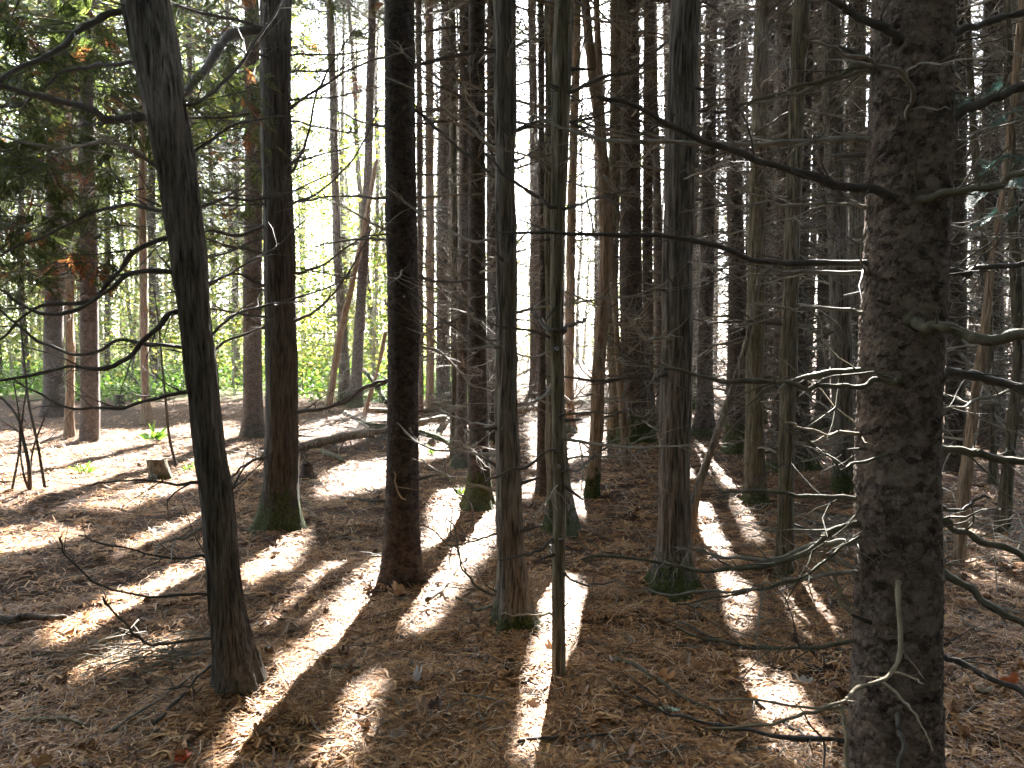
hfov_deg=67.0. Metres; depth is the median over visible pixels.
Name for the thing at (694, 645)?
twig litter
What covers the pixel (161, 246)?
tree
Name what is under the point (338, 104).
tree
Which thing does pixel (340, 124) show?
tree
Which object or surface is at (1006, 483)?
cedar tree
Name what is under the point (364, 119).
tree
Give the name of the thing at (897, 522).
spruce tree
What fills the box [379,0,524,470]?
spruce tree
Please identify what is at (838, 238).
cedar tree
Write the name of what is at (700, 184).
tree
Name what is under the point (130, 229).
tree
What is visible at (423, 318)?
leafy sapling
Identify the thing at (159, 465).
tree stump
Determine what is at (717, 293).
tree
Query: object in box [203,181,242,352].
leafy sapling
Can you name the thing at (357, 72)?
tree
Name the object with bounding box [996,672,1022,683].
maple leaf
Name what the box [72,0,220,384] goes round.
spruce tree
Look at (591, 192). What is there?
tree
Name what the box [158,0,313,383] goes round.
tree
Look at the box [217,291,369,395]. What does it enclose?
leafy bush
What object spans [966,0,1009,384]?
tree
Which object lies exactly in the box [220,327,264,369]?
leafy bush
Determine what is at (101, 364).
leafy bush
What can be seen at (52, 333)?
spruce tree
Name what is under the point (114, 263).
leafy sapling
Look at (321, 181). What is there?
leafy sapling
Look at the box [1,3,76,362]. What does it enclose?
tree
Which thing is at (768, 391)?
tree
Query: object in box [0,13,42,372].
tree
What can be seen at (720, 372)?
tree
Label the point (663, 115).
tree
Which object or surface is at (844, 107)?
tree
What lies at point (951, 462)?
spruce tree
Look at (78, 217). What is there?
tree
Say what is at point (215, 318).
tree
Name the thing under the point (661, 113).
tree
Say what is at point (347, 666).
stick
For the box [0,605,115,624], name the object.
stick
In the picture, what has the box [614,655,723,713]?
stick
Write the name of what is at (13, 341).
leafy sapling
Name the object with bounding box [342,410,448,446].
fallen log
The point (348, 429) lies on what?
brush heap
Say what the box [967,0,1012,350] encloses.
tree
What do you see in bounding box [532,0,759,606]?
cedar tree
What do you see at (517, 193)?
sky
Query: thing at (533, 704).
fallen leaves
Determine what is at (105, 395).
undergrowth
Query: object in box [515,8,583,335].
tree
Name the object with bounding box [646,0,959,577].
cedar tree
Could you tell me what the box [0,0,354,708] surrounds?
cedar tree
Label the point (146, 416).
cedar tree
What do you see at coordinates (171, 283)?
leafy sapling
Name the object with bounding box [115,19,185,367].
tree
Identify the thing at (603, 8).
tree
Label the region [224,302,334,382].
leafy bush
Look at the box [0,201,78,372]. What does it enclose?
leafy sapling
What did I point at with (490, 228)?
spruce tree
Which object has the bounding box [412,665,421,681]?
bark scrap
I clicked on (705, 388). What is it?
spruce tree
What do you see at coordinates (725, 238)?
tree
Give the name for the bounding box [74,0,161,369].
tree
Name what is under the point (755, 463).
cedar tree
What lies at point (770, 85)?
tree
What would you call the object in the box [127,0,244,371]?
tree
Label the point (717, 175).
tree
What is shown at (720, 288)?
tree
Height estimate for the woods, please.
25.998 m
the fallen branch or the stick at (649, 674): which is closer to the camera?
the stick at (649, 674)
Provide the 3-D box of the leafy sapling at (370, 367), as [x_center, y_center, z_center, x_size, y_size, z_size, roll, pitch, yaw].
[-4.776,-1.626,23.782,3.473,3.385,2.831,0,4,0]
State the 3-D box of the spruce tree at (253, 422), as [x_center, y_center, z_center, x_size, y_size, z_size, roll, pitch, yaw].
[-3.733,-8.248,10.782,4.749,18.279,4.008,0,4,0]
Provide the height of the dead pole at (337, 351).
5.120 m
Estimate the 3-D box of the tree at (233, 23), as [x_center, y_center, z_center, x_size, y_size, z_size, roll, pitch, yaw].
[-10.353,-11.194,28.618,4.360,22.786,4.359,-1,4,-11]
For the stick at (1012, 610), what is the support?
on the ground
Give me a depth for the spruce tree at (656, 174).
13.05 m
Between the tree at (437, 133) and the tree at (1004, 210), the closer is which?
the tree at (1004, 210)
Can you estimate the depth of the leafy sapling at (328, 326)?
34.58 m
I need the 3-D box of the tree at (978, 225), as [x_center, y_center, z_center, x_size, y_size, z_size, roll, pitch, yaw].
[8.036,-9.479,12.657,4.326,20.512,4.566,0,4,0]
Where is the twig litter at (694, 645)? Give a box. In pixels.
[0,427,1023,767]
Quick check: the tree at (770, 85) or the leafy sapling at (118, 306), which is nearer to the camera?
the tree at (770, 85)
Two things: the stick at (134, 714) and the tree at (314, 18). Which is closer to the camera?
the stick at (134, 714)
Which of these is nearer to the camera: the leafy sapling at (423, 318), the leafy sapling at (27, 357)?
the leafy sapling at (27, 357)
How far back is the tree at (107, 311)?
26.11 m
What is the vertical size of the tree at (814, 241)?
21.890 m
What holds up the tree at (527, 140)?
on the ground
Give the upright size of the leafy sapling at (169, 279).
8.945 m
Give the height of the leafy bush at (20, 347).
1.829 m
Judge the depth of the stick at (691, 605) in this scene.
4.17 m
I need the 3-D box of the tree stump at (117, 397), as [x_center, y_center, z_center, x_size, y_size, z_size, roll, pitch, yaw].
[-8.114,0.399,15.980,0.308,0.385,0.292,0,4,0]
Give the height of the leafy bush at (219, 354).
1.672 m
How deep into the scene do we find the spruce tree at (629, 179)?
10.57 m
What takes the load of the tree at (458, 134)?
on the ground
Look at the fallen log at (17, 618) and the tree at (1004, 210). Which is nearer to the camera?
the fallen log at (17, 618)
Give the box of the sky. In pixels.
[0,0,1007,335]
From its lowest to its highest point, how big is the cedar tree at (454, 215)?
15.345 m
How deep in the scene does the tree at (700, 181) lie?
20.97 m
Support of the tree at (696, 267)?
on the ground
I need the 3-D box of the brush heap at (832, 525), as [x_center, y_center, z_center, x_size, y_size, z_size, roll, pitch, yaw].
[2.533,1.003,5.666,2.337,0.367,1.637,0,4,0]
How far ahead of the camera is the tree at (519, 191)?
43.00 m
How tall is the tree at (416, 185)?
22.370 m
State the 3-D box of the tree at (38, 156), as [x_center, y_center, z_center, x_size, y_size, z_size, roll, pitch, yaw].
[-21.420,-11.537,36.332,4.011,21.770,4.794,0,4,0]
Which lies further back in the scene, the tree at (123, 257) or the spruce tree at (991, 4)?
the tree at (123, 257)
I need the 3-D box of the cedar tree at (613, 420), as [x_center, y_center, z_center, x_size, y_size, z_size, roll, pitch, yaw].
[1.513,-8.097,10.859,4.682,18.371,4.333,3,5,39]
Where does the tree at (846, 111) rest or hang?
on the ground
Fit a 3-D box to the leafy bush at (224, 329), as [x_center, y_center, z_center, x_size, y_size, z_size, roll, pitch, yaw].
[-8.646,-1.196,24.070,3.905,2.493,3.872,2,4,32]
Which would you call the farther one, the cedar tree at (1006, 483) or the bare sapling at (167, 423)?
the bare sapling at (167, 423)
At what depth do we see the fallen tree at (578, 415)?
13.22 m
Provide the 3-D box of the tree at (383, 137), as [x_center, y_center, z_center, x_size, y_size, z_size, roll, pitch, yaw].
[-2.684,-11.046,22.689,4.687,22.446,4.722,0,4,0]
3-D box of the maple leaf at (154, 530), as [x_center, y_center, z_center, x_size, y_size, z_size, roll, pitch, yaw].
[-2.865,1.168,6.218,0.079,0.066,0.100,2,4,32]
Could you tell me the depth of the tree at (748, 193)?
15.14 m
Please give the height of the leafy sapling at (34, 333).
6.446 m
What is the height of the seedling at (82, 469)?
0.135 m
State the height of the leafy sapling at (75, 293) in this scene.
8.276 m
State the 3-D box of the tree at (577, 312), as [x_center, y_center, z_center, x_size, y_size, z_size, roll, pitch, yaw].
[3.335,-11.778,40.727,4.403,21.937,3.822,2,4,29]
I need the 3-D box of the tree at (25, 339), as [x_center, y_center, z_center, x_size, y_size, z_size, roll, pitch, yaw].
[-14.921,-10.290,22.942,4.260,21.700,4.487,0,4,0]
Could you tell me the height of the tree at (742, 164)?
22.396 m
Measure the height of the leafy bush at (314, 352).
1.717 m
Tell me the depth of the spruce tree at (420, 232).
13.18 m
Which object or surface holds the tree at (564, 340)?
on the ground
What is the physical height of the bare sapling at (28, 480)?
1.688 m
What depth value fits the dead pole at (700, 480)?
6.01 m
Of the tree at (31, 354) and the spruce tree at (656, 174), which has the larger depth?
the tree at (31, 354)
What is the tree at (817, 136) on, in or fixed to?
on the ground
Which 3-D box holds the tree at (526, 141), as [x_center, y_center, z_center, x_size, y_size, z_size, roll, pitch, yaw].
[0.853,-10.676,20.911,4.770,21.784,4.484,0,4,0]
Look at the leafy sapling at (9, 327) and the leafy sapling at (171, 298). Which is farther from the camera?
the leafy sapling at (9, 327)
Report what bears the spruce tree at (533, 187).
on the ground
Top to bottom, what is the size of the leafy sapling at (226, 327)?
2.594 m
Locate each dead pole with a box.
[309,160,378,413]
[358,332,386,425]
[377,0,467,416]
[565,0,668,465]
[690,265,782,533]
[942,0,1023,566]
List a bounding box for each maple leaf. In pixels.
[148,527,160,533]
[175,749,190,761]
[391,581,406,594]
[651,668,674,682]
[794,673,812,683]
[974,684,993,692]
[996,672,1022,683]
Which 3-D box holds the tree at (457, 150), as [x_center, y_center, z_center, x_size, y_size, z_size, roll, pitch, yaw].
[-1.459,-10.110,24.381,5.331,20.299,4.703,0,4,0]
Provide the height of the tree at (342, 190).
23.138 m
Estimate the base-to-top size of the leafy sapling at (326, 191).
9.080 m
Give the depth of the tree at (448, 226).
18.28 m
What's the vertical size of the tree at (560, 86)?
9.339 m
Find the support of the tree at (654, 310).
on the ground
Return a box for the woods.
[0,0,1008,361]
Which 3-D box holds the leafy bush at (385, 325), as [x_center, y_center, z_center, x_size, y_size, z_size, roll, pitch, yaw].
[-3.567,-1.833,29.935,3.434,2.999,3.422,-2,4,-25]
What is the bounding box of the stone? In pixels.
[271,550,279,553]
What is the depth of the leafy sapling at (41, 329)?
30.73 m
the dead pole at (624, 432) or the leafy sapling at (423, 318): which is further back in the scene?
the leafy sapling at (423, 318)
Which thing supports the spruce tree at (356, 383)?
on the ground
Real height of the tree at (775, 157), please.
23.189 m
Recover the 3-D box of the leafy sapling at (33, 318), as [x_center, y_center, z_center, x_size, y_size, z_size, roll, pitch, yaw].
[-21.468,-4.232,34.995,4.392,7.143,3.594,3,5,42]
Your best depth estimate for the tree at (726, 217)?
21.59 m
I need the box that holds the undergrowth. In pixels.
[0,356,467,402]
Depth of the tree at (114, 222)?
35.55 m
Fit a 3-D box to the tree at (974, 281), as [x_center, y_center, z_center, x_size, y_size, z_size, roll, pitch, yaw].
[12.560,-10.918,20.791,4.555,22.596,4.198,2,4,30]
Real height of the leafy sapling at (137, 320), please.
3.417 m
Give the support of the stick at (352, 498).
on the ground
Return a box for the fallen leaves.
[1,444,1023,767]
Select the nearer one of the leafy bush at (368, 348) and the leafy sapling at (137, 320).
the leafy bush at (368, 348)
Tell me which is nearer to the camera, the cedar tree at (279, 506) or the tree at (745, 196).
the cedar tree at (279, 506)
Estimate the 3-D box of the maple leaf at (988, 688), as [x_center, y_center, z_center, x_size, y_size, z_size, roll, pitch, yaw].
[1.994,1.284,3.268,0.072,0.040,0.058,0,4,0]
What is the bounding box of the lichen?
[659,705,679,711]
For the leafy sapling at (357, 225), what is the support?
on the ground
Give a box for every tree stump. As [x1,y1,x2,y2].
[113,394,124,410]
[146,457,173,480]
[300,462,314,481]
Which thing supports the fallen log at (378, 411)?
on the ground
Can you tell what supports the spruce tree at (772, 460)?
on the ground
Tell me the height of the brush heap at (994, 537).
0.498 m
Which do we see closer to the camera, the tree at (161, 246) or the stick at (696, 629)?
the stick at (696, 629)
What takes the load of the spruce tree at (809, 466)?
on the ground
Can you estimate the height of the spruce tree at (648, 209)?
18.297 m
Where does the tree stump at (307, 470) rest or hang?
on the ground
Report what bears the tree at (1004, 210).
on the ground
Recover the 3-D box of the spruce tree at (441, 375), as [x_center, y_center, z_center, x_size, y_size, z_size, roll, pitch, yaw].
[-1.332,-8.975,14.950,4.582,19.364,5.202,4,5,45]
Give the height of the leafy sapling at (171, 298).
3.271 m
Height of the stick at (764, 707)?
0.050 m
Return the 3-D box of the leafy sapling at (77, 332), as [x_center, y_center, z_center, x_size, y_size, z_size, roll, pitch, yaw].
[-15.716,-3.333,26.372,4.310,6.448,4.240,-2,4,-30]
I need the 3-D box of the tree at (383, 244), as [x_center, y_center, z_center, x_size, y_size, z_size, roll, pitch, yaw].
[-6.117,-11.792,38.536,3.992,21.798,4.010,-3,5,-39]
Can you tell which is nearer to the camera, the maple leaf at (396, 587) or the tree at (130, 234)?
the maple leaf at (396, 587)
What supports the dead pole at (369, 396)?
on the ground
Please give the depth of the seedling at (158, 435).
11.32 m
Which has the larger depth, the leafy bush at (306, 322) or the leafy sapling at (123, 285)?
the leafy sapling at (123, 285)
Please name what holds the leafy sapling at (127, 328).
on the ground
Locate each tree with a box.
[0,0,46,354]
[0,0,101,386]
[0,0,135,417]
[0,0,152,391]
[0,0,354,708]
[0,1,45,378]
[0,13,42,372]
[1,0,147,383]
[1,0,191,441]
[1,0,259,424]
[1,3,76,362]
[1,35,36,356]
[12,1,100,362]
[21,0,198,438]
[25,10,138,365]
[48,0,156,377]
[64,4,137,362]
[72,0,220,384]
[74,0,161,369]
[75,13,133,358]
[98,0,262,373]
[99,1,160,358]
[102,35,169,357]
[106,0,386,534]
[110,49,205,371]
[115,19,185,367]
[122,30,204,364]
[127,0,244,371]
[137,0,242,331]
[148,2,216,341]
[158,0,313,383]
[158,2,244,367]
[185,0,325,438]
[192,0,292,371]
[203,7,244,343]
[221,1,307,334]
[262,0,332,334]
[274,0,526,592]
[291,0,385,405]
[291,1,332,359]
[294,0,382,345]
[299,0,379,334]
[304,1,376,348]
[307,0,383,347]
[312,0,384,407]
[319,0,386,372]
[323,2,387,357]
[325,0,414,359]
[339,0,423,364]
[350,0,386,331]
[352,0,586,514]
[352,2,423,337]
[358,28,438,357]
[359,1,456,336]
[368,0,458,425]
[371,5,437,349]
[377,25,438,325]
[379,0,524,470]
[382,0,699,637]
[414,0,440,319]
[414,0,486,416]
[414,4,458,317]
[415,0,494,458]
[415,0,668,540]
[415,15,518,388]
[416,3,529,359]
[422,9,486,345]
[422,14,486,356]
[433,0,538,443]
[441,0,714,677]
[479,0,1023,767]
[484,1,527,319]
[485,0,528,378]
[485,0,623,496]
[485,4,529,350]
[485,17,526,342]
[486,0,583,397]
[486,2,589,363]
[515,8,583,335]
[516,23,581,305]
[518,399,608,419]
[519,25,592,365]
[525,57,592,367]
[532,0,609,433]
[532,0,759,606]
[539,0,714,498]
[563,0,723,444]
[564,0,642,364]
[564,0,667,440]
[565,1,609,364]
[566,13,641,371]
[569,0,619,369]
[575,410,606,424]
[581,0,657,363]
[597,2,702,432]
[605,7,720,420]
[606,2,704,387]
[607,4,726,339]
[609,3,726,399]
[630,0,831,455]
[637,0,860,506]
[640,0,777,438]
[640,3,750,409]
[640,6,663,218]
[641,2,751,388]
[641,7,663,241]
[643,2,826,428]
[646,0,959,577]
[654,12,747,386]
[658,2,777,394]
[659,4,725,350]
[660,0,777,393]
[661,0,848,424]
[693,0,848,376]
[695,0,870,475]
[700,8,752,369]
[701,1,743,324]
[702,17,752,356]
[709,0,870,472]
[713,5,848,392]
[713,37,748,377]
[714,0,869,402]
[716,3,752,356]
[718,7,813,385]
[736,0,957,493]
[741,0,869,431]
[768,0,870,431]
[776,1,868,361]
[809,1,972,352]
[809,2,1023,387]
[811,0,1023,474]
[811,15,867,377]
[866,0,1023,449]
[943,0,1023,485]
[945,0,1023,534]
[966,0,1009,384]
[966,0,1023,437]
[967,0,1010,420]
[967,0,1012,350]
[967,1,1010,390]
[967,1,1010,396]
[967,7,1009,394]
[967,16,1009,308]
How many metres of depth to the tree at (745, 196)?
25.80 m
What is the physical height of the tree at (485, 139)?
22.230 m
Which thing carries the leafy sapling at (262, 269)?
on the ground
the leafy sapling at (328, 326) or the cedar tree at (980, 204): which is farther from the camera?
the leafy sapling at (328, 326)
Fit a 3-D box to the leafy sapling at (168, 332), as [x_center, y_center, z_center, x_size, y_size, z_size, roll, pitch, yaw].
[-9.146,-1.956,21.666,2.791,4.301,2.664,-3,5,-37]
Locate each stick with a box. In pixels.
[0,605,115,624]
[19,713,91,727]
[102,668,204,733]
[147,677,203,724]
[331,655,372,669]
[340,496,384,501]
[425,554,471,601]
[518,733,667,743]
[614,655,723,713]
[681,621,817,650]
[690,594,782,621]
[743,690,843,757]
[957,576,1023,614]
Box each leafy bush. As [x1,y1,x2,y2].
[1,339,42,359]
[38,332,121,373]
[162,316,298,386]
[180,339,241,369]
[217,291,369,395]
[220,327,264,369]
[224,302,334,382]
[262,339,332,373]
[264,318,333,365]
[297,324,350,384]
[331,332,387,366]
[366,306,435,349]
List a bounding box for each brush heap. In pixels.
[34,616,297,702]
[299,407,467,449]
[424,382,607,417]
[574,390,608,424]
[707,490,1006,579]
[835,486,1023,590]
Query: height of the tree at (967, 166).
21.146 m
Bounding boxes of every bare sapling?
[0,321,68,490]
[153,287,182,465]
[420,453,473,536]
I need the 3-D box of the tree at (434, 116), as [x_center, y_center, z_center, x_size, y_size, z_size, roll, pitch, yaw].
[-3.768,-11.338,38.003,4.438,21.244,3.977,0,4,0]
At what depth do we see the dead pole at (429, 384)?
14.41 m
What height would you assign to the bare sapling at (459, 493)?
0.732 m
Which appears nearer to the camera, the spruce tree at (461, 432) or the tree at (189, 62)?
the spruce tree at (461, 432)
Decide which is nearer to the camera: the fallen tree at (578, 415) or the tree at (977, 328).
the fallen tree at (578, 415)
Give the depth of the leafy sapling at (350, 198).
32.73 m
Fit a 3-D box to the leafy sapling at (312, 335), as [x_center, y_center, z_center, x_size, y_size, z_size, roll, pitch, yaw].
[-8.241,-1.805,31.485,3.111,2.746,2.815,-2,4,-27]
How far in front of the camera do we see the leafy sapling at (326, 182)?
18.60 m
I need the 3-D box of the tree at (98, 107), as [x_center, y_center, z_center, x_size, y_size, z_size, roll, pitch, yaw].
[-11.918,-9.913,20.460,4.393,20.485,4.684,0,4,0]
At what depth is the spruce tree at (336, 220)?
17.22 m
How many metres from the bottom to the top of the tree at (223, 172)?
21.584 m
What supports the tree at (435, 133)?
on the ground
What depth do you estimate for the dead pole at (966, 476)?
5.17 m
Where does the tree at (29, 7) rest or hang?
on the ground
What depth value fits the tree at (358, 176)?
26.35 m
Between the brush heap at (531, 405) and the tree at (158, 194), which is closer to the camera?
the brush heap at (531, 405)
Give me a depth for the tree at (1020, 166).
11.33 m
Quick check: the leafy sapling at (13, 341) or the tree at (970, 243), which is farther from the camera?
the leafy sapling at (13, 341)
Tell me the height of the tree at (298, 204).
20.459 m
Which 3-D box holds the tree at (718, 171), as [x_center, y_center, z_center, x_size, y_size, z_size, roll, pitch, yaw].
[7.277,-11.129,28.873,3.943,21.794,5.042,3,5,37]
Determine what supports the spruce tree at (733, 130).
on the ground
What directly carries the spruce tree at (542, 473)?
on the ground
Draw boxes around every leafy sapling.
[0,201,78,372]
[0,244,40,385]
[0,245,43,364]
[0,260,43,370]
[0,267,43,385]
[1,201,123,370]
[1,299,38,361]
[7,185,139,383]
[15,280,101,369]
[21,282,148,364]
[24,73,132,382]
[37,131,162,359]
[75,268,230,394]
[99,285,182,371]
[100,278,166,370]
[103,302,180,362]
[119,167,241,368]
[123,127,240,361]
[130,251,229,387]
[156,238,231,369]
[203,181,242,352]
[209,62,353,390]
[211,295,264,395]
[220,166,313,357]
[262,141,353,361]
[263,96,437,395]
[294,120,384,363]
[296,254,380,374]
[296,309,333,367]
[297,149,383,345]
[299,252,351,361]
[302,280,387,385]
[306,309,365,354]
[312,199,387,369]
[363,239,436,389]
[377,291,436,367]
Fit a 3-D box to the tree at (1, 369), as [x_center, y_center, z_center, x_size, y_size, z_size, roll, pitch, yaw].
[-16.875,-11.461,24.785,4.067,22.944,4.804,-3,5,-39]
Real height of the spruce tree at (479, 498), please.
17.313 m
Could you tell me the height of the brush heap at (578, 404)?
0.639 m
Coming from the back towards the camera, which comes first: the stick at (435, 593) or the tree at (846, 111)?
the tree at (846, 111)
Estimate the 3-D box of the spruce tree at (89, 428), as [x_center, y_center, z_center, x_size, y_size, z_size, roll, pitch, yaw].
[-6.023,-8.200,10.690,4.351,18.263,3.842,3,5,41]
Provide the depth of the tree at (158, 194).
42.35 m
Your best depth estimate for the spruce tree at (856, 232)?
10.18 m
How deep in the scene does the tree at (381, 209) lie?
34.17 m
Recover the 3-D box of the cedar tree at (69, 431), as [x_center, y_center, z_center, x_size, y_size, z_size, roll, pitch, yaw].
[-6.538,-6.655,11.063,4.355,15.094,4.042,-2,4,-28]
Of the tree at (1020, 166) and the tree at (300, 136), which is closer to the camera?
the tree at (1020, 166)
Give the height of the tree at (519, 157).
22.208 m
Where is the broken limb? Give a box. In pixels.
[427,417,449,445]
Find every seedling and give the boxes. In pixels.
[69,461,95,472]
[137,421,167,439]
[181,461,194,470]
[454,486,464,496]
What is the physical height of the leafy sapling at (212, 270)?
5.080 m
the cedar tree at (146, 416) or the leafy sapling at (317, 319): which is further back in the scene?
the leafy sapling at (317, 319)
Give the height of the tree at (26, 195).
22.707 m
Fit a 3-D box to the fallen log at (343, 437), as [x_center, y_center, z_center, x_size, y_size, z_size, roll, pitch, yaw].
[-1.982,0.880,10.429,3.104,0.765,0.871,-3,5,-38]
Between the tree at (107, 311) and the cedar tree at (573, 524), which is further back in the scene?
the tree at (107, 311)
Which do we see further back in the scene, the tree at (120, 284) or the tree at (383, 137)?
the tree at (120, 284)
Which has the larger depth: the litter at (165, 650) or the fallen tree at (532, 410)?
the fallen tree at (532, 410)
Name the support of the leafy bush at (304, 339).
on the ground
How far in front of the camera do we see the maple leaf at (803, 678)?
3.48 m
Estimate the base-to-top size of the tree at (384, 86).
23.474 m
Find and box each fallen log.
[0,613,67,623]
[258,415,447,456]
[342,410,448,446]
[368,402,467,418]
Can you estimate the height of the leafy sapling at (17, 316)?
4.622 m
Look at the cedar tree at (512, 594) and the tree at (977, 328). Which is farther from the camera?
the tree at (977, 328)
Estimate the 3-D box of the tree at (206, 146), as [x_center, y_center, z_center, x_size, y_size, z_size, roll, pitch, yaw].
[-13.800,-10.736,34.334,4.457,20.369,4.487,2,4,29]
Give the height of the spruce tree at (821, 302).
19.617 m
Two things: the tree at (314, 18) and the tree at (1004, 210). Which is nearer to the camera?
the tree at (1004, 210)
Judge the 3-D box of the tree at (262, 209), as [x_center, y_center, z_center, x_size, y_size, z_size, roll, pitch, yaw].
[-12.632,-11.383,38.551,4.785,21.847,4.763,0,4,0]
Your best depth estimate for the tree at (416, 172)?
32.47 m
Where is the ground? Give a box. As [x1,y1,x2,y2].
[0,336,1023,767]
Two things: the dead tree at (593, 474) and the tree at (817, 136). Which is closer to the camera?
the dead tree at (593, 474)
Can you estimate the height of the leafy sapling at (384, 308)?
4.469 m
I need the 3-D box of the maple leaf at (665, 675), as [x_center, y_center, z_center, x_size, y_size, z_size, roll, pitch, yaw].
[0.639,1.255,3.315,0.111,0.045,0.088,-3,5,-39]
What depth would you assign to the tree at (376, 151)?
28.34 m
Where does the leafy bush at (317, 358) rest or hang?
on the ground
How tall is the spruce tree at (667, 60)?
19.235 m
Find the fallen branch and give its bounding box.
[363,367,386,403]
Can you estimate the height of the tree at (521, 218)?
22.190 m
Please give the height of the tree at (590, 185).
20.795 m
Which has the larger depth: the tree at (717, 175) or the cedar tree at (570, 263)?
the tree at (717, 175)
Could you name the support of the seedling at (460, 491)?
on the ground
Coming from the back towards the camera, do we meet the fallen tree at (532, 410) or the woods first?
the woods
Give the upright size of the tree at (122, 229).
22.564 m
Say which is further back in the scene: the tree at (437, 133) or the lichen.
the tree at (437, 133)
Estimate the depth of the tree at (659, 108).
37.62 m
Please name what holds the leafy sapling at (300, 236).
on the ground
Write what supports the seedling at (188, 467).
on the ground
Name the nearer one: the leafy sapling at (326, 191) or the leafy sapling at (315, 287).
the leafy sapling at (326, 191)
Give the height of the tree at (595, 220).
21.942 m

